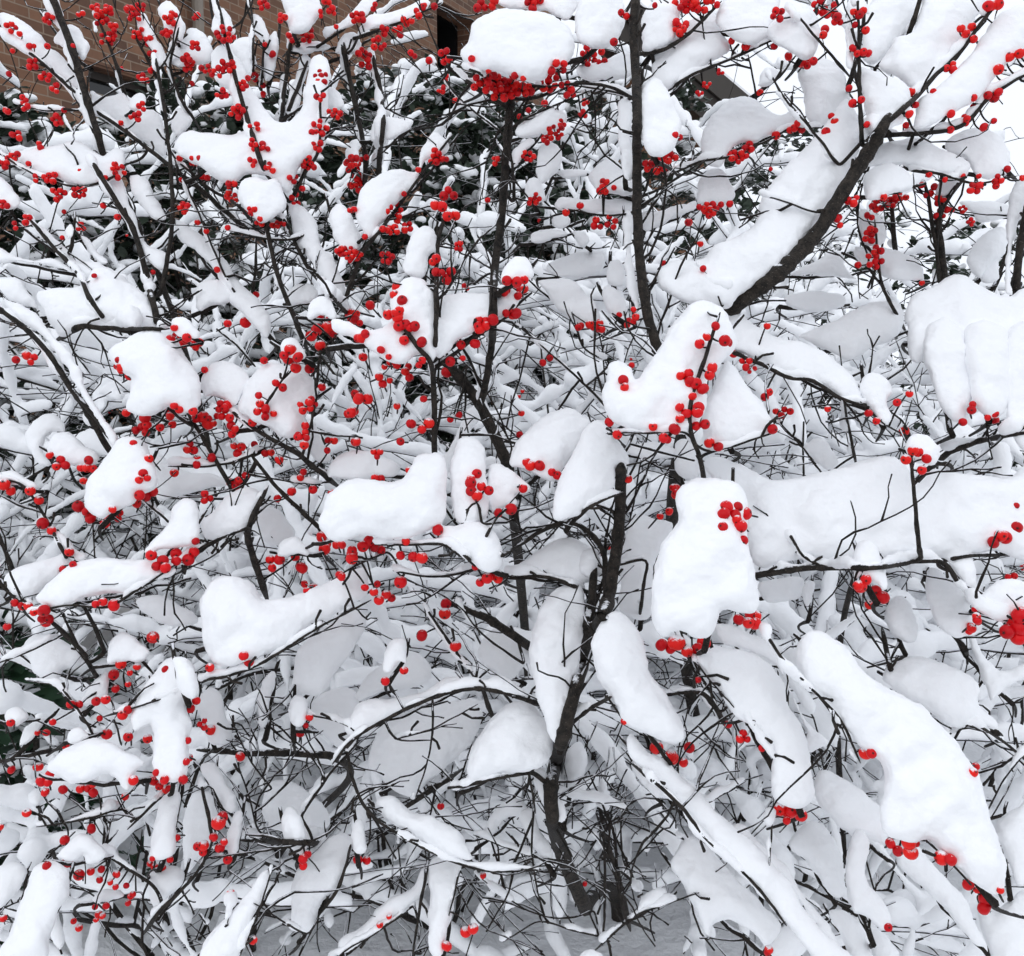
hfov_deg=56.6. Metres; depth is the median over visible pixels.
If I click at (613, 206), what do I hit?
snow pad
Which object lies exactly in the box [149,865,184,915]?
snow pad
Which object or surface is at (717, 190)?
snow pad
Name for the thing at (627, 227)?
snow pad
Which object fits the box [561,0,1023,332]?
sky
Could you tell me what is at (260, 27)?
snow pad
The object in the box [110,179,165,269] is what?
snow pad
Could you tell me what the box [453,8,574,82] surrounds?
snow pad
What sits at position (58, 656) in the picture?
snow pad
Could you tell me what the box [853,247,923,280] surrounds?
snow pad
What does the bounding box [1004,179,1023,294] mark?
snow pad
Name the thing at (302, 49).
snow pad
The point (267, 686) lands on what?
snow pad
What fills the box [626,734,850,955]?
snow pad
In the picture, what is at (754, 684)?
snow pad
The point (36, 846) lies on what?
snowy shrub
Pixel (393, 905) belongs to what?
snow pad
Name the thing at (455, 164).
evergreen bush
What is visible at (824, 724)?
snowy shrub
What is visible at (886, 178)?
snow pad
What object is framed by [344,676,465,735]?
snow pad
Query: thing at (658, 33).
snow pad
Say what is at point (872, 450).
snowy shrub
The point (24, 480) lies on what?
snow pad
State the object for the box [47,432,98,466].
snow pad
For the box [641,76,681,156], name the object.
snow pad
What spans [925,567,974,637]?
snow pad
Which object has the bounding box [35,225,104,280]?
snow pad
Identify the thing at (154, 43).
snow pad
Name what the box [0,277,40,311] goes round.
snow pad
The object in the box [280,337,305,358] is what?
snow pad
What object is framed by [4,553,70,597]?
snow pad
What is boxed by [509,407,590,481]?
snow pad
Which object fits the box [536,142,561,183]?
snow pad
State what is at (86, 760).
snow pad
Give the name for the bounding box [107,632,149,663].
snow pad
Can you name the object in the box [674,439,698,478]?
snow pad
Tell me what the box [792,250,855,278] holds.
snow pad
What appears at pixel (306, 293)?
snow pad
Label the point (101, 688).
snow pad
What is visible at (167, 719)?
snow pad
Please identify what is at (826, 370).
snow pad
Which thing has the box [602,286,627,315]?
snow pad
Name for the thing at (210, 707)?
snow pad
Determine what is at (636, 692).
snow pad
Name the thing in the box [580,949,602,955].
snow pad
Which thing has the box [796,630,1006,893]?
snow pad
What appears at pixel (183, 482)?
snow pad
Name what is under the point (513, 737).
snow pad
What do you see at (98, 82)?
window
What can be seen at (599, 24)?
snow pad
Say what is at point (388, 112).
snow pad
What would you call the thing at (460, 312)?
snow pad
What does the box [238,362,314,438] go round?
snow pad
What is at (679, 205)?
snow pad
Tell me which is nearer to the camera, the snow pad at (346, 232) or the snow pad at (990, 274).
the snow pad at (346, 232)
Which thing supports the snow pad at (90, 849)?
on the winterberry shrub at (162, 566)
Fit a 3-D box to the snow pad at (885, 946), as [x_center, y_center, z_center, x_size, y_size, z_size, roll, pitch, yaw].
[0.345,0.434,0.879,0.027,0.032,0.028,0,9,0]
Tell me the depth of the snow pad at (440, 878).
0.83 m
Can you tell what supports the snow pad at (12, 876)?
on the winterberry shrub at (162, 566)
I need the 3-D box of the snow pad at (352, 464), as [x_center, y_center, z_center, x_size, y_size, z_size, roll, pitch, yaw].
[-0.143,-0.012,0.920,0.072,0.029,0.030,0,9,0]
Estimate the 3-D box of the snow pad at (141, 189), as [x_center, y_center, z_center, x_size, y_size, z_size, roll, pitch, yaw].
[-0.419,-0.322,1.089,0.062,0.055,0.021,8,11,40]
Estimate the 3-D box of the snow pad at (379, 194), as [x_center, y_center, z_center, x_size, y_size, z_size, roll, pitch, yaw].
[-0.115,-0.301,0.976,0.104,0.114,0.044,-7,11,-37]
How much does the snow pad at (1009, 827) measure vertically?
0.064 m
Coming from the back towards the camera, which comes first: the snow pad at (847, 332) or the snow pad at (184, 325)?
the snow pad at (847, 332)
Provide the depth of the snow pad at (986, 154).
0.91 m
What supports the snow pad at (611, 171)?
on the winterberry shrub at (873, 130)
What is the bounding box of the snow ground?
[0,351,1023,955]
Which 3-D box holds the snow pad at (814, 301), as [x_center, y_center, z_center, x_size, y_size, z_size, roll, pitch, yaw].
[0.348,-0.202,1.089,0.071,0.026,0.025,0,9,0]
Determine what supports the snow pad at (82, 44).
on the winterberry shrub at (128, 320)
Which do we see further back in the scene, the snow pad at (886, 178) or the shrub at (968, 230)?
the shrub at (968, 230)
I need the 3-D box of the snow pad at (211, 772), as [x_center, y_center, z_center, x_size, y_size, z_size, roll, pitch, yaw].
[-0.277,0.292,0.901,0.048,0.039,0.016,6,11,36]
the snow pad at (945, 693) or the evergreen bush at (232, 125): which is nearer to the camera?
the snow pad at (945, 693)
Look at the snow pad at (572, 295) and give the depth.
0.98 m
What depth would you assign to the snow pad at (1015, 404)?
0.83 m
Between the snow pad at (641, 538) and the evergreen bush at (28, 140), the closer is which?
the snow pad at (641, 538)
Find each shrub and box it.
[0,0,481,774]
[0,0,993,955]
[0,0,1004,955]
[0,3,509,783]
[0,5,641,668]
[0,284,352,828]
[0,290,411,955]
[0,308,733,955]
[18,249,890,931]
[140,547,699,955]
[226,14,1023,855]
[264,0,1023,955]
[305,398,771,955]
[310,285,1023,955]
[326,0,634,874]
[430,0,1023,748]
[507,0,1023,785]
[528,227,1023,887]
[536,277,1023,681]
[590,285,1023,955]
[828,216,1023,466]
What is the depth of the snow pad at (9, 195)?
1.07 m
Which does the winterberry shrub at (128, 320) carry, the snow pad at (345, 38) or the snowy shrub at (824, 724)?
the snow pad at (345, 38)
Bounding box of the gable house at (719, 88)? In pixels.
[581,2,771,358]
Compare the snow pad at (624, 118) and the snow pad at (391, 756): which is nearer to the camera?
the snow pad at (624, 118)
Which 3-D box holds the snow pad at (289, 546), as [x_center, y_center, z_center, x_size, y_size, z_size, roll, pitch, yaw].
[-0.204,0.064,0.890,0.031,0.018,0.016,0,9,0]
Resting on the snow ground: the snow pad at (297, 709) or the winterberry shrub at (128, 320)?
the winterberry shrub at (128, 320)
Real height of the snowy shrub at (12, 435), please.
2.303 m
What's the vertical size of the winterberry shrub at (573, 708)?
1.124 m
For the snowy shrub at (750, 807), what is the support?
on the snow ground
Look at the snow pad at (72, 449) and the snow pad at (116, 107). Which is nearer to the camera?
the snow pad at (72, 449)
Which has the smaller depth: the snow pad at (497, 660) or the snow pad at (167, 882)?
the snow pad at (167, 882)
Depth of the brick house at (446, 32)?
8.40 m
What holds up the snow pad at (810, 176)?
attached to the winterberry shrub at (873, 130)
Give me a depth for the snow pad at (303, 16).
1.11 m
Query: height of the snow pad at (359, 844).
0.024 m
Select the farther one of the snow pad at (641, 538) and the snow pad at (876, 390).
the snow pad at (641, 538)
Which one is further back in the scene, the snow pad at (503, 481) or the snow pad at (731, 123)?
the snow pad at (731, 123)
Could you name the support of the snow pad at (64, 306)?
on the winterberry shrub at (128, 320)
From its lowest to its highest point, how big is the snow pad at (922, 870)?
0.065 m
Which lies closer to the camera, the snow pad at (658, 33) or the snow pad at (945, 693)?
the snow pad at (945, 693)
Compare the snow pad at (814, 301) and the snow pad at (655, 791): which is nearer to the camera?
the snow pad at (655, 791)
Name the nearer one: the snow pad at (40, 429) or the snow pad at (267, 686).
the snow pad at (267, 686)
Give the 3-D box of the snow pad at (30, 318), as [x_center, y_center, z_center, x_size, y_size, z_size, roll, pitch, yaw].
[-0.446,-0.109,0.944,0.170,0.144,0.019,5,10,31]
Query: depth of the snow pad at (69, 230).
1.04 m
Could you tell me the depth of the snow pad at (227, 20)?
1.02 m
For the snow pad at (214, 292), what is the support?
on the winterberry shrub at (128, 320)
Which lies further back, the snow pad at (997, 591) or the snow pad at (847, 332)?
the snow pad at (847, 332)
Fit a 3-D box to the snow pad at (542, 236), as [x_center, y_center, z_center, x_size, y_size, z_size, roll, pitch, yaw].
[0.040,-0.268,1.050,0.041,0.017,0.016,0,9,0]
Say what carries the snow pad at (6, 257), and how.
on the winterberry shrub at (128, 320)
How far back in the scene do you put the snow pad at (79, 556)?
0.93 m
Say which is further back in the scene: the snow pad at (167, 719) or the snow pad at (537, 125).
the snow pad at (537, 125)
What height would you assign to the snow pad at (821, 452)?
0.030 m
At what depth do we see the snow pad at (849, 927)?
0.80 m
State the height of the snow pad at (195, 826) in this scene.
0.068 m
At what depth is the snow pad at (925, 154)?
0.89 m
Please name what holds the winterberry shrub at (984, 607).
on the snow ground
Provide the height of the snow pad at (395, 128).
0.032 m
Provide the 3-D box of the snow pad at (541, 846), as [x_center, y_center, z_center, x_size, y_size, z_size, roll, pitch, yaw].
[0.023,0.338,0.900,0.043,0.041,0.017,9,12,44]
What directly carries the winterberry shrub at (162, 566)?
on the snow ground
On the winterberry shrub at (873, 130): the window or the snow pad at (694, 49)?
the snow pad at (694, 49)
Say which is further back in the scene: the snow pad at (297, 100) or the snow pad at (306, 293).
the snow pad at (297, 100)
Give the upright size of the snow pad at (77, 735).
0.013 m
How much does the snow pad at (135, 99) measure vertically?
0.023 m
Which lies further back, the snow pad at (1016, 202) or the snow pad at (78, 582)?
the snow pad at (1016, 202)
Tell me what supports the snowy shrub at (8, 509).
on the snow ground
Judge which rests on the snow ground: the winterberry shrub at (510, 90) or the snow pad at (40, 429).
the winterberry shrub at (510, 90)
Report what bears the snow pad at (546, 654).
attached to the winterberry shrub at (573, 708)
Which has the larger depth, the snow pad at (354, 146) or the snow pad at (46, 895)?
the snow pad at (354, 146)
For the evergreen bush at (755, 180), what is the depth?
4.59 m
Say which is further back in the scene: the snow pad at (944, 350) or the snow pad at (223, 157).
the snow pad at (223, 157)
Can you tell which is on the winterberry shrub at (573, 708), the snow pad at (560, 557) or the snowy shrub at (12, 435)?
the snow pad at (560, 557)
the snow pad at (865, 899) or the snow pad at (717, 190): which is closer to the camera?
the snow pad at (865, 899)
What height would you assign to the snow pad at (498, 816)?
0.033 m
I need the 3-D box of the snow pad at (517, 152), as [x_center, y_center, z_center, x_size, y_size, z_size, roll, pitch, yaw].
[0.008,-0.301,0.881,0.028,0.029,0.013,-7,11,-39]
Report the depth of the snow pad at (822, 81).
0.97 m
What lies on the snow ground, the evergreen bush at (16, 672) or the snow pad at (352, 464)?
the evergreen bush at (16, 672)
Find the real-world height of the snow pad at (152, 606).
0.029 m
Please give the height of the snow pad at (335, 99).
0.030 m
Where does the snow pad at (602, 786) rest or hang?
on the winterberry shrub at (573, 708)
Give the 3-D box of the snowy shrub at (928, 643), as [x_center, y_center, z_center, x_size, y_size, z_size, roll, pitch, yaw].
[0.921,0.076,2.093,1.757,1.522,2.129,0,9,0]
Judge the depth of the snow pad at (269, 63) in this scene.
1.16 m
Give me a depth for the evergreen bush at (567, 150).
3.81 m
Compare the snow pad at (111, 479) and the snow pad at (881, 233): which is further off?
the snow pad at (881, 233)
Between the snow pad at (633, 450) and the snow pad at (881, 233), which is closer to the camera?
the snow pad at (633, 450)
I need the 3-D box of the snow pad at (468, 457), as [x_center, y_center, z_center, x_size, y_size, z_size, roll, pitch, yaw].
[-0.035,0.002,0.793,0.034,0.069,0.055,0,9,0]
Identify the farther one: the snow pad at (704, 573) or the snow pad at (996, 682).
the snow pad at (996, 682)
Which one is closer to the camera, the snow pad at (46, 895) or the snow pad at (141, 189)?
the snow pad at (46, 895)
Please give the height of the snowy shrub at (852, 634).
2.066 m
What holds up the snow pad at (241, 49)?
attached to the winterberry shrub at (128, 320)
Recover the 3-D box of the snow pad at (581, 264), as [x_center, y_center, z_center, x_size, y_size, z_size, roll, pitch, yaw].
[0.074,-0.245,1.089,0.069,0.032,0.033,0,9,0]
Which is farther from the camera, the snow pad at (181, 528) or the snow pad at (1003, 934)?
the snow pad at (1003, 934)
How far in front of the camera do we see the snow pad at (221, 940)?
0.76 m
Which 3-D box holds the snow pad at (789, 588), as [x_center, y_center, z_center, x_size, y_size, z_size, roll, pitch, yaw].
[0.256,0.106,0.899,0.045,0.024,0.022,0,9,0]
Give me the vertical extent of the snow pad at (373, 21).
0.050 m
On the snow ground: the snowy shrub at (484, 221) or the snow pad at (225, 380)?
the snowy shrub at (484, 221)
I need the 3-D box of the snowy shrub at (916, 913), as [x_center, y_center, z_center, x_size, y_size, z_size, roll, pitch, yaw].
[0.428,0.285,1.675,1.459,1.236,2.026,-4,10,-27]
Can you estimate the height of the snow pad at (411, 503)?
0.090 m
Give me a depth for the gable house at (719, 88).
10.62 m
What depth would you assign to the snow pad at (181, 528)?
0.84 m
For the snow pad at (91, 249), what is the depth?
1.07 m
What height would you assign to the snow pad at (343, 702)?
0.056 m
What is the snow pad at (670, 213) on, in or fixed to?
on the winterberry shrub at (873, 130)
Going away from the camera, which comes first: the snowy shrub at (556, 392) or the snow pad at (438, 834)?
the snow pad at (438, 834)
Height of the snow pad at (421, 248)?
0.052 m
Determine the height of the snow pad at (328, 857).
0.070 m
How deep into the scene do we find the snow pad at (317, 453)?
0.95 m
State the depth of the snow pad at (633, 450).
0.95 m
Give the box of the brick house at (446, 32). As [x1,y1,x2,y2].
[0,0,559,476]
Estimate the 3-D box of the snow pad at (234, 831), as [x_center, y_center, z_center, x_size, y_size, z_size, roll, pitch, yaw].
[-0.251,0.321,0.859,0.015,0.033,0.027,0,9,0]
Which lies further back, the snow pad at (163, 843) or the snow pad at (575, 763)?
the snow pad at (575, 763)
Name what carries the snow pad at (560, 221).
attached to the winterberry shrub at (510, 90)
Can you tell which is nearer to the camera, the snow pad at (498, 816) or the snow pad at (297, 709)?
the snow pad at (297, 709)
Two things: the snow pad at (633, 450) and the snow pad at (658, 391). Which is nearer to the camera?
the snow pad at (658, 391)
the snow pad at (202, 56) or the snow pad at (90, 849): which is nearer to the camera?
the snow pad at (90, 849)
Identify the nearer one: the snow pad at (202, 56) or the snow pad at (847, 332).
the snow pad at (847, 332)
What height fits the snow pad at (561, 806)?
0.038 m
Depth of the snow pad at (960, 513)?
0.78 m
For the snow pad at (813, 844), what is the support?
attached to the winterberry shrub at (984, 607)
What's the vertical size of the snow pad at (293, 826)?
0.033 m
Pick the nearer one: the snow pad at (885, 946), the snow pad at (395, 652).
the snow pad at (395, 652)
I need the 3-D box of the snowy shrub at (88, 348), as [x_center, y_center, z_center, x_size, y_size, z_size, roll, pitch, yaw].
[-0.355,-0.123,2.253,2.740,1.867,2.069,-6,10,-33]
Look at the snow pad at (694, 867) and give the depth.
0.82 m
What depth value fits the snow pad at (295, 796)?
1.01 m
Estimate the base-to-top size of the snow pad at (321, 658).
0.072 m
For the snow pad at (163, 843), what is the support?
attached to the winterberry shrub at (162, 566)
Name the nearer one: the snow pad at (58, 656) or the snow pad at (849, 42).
the snow pad at (849, 42)
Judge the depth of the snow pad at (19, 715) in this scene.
0.87 m
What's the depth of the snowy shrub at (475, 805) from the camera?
1.61 m
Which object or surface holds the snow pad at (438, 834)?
on the winterberry shrub at (573, 708)
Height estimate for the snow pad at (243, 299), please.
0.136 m
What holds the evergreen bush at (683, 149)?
on the snow ground
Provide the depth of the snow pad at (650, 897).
0.84 m
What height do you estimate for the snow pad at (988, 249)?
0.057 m
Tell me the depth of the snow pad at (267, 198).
0.98 m
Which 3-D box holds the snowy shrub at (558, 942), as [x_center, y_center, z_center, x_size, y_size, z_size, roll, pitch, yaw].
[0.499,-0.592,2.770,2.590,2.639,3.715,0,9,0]
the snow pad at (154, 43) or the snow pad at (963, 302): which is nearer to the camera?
the snow pad at (963, 302)
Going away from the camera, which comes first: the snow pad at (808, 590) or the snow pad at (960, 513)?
the snow pad at (960, 513)
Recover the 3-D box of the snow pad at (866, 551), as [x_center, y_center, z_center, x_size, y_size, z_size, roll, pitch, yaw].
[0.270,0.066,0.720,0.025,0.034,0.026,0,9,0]
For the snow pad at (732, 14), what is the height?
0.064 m
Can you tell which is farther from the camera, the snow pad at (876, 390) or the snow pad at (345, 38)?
the snow pad at (345, 38)
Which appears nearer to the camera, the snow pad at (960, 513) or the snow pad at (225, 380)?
the snow pad at (960, 513)
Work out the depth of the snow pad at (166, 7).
1.16 m
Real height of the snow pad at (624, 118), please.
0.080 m
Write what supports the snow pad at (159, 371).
on the winterberry shrub at (128, 320)
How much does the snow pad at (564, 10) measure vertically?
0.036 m
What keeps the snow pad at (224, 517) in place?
on the winterberry shrub at (162, 566)
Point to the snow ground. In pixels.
(668, 941)
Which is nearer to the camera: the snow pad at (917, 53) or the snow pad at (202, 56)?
the snow pad at (917, 53)
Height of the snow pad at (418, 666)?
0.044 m
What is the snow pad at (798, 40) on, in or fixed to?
on the winterberry shrub at (873, 130)
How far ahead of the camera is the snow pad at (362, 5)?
1.15 m
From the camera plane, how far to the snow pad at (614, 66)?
0.93 m
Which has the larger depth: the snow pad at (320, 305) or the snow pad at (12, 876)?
the snow pad at (12, 876)
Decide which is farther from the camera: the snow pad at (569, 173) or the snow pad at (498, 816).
the snow pad at (569, 173)
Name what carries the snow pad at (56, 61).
on the winterberry shrub at (128, 320)
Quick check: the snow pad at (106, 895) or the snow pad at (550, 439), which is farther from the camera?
the snow pad at (106, 895)
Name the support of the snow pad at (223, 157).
on the winterberry shrub at (128, 320)
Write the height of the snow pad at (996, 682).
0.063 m
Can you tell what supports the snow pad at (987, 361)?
on the winterberry shrub at (984, 607)
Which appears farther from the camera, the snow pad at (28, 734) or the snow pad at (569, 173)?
the snow pad at (569, 173)
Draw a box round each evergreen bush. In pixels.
[0,86,186,634]
[0,610,150,945]
[50,73,418,600]
[259,53,611,473]
[398,109,658,438]
[516,77,759,382]
[677,129,918,429]
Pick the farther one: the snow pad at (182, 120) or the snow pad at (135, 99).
the snow pad at (182, 120)
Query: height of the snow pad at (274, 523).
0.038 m
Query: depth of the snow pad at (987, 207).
1.04 m
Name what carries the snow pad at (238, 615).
on the winterberry shrub at (162, 566)
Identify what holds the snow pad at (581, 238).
attached to the winterberry shrub at (873, 130)
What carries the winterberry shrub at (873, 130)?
on the snow ground
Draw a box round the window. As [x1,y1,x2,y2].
[88,70,146,97]
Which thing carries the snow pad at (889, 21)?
on the winterberry shrub at (873, 130)
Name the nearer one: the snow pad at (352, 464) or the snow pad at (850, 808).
the snow pad at (850, 808)
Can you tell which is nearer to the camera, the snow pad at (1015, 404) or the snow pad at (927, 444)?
the snow pad at (927, 444)
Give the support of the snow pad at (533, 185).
on the winterberry shrub at (510, 90)
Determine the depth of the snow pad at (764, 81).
1.02 m
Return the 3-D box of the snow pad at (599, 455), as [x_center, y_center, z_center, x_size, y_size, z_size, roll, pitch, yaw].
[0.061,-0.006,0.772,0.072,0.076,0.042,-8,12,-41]
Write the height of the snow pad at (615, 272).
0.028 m
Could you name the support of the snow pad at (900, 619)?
on the winterberry shrub at (984, 607)
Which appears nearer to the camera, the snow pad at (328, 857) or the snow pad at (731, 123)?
the snow pad at (328, 857)
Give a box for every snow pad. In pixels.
[0,12,77,88]
[0,177,20,209]
[0,248,73,272]
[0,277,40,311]
[0,861,26,907]
[0,861,69,955]
[1,471,36,488]
[3,297,117,445]
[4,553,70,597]
[5,706,28,726]
[6,140,125,186]
[20,718,43,744]
[24,634,81,678]
[25,413,64,465]
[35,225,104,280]
[36,266,156,336]
[36,558,175,608]
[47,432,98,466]
[47,738,143,789]
[54,24,89,60]
[56,531,86,560]
[56,833,106,863]
[65,224,73,238]
[67,727,88,743]
[81,236,107,264]
[81,670,108,704]
[84,436,156,518]
[90,91,165,155]
[92,889,123,903]
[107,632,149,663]
[108,331,200,415]
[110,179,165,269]
[128,93,145,110]
[129,175,165,219]
[131,656,198,782]
[136,595,197,626]
[137,12,165,65]
[145,498,199,551]
[149,790,180,859]
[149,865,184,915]
[154,452,225,500]
[158,0,185,42]
[171,108,192,135]
[171,317,199,338]
[172,28,212,66]
[174,43,330,192]
[175,219,270,337]
[182,791,217,872]
[196,279,229,310]
[197,687,231,745]
[199,567,367,666]
[200,762,237,812]
[200,870,268,955]
[201,361,248,405]
[201,487,258,539]
[211,8,235,35]
[226,810,242,853]
[230,37,251,75]
[238,177,286,222]
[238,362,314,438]
[253,14,269,43]
[255,506,294,545]
[258,671,275,727]
[262,780,329,830]
[264,31,278,80]
[277,536,309,556]
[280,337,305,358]
[281,0,321,33]
[281,807,307,853]
[285,54,310,115]
[287,284,317,304]
[288,695,307,726]
[289,203,345,295]
[291,610,365,696]
[291,833,351,932]
[292,41,330,53]
[307,296,336,319]
[308,422,330,462]
[309,687,358,747]
[318,452,502,572]
[322,0,376,37]
[326,450,400,479]
[328,87,343,109]
[329,203,361,249]
[331,256,533,363]
[335,32,361,53]
[338,867,426,952]
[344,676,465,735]
[345,139,358,162]
[351,819,366,853]
[355,651,431,700]
[356,132,448,237]
[357,0,429,35]
[368,698,482,796]
[370,116,412,140]
[375,795,471,859]
[377,68,390,116]
[383,638,406,672]
[402,226,436,277]
[427,857,459,955]
[450,436,489,523]
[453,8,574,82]
[467,701,553,780]
[477,627,529,679]
[485,798,526,834]
[487,463,530,512]
[498,0,579,20]
[509,138,534,166]
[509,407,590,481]
[515,107,566,138]
[519,537,601,582]
[519,808,552,863]
[525,177,545,201]
[529,586,584,742]
[530,229,566,242]
[533,768,566,821]
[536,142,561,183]
[538,278,599,324]
[547,251,605,277]
[552,215,569,228]
[552,420,628,520]
[555,197,631,213]
[556,169,589,178]
[560,742,587,787]
[573,231,588,247]
[575,0,624,48]
[576,51,630,81]
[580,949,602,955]
[588,159,632,195]
[591,611,684,743]
[596,778,609,810]
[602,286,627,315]
[602,300,772,441]
[606,260,624,285]
[617,98,631,180]
[618,514,672,619]
[622,210,638,308]
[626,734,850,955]
[628,442,674,459]
[631,761,662,797]
[638,887,666,910]
[641,0,680,51]
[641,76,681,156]
[642,201,696,230]
[651,478,758,638]
[652,12,729,89]
[657,67,910,308]
[666,204,684,218]
[670,836,780,945]
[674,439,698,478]
[697,168,734,204]
[697,624,828,808]
[700,96,799,167]
[704,456,1023,587]
[715,0,779,45]
[728,313,861,403]
[758,67,778,86]
[758,576,804,602]
[767,2,820,59]
[784,290,845,312]
[789,821,844,897]
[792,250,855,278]
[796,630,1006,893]
[798,57,849,125]
[799,301,903,359]
[802,580,814,606]
[804,438,837,469]
[814,770,886,845]
[829,909,872,955]
[845,0,868,69]
[845,829,890,929]
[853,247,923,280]
[853,540,887,589]
[858,209,886,245]
[860,372,891,424]
[861,0,920,64]
[863,163,912,199]
[868,138,969,173]
[871,924,898,955]
[879,0,1023,128]
[883,656,997,728]
[884,596,917,642]
[896,845,985,946]
[904,274,1023,362]
[905,434,939,465]
[923,317,971,421]
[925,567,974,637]
[945,127,1009,179]
[959,200,1008,222]
[964,319,1010,417]
[967,228,1007,277]
[968,632,1023,699]
[977,890,1023,955]
[980,227,1007,282]
[982,579,1023,609]
[995,802,1023,886]
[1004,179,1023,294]
[1007,321,1023,449]
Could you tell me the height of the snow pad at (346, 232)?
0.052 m
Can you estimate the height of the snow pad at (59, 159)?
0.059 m
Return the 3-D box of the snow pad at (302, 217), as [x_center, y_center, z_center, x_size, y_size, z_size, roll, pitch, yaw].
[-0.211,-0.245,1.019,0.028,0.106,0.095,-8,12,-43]

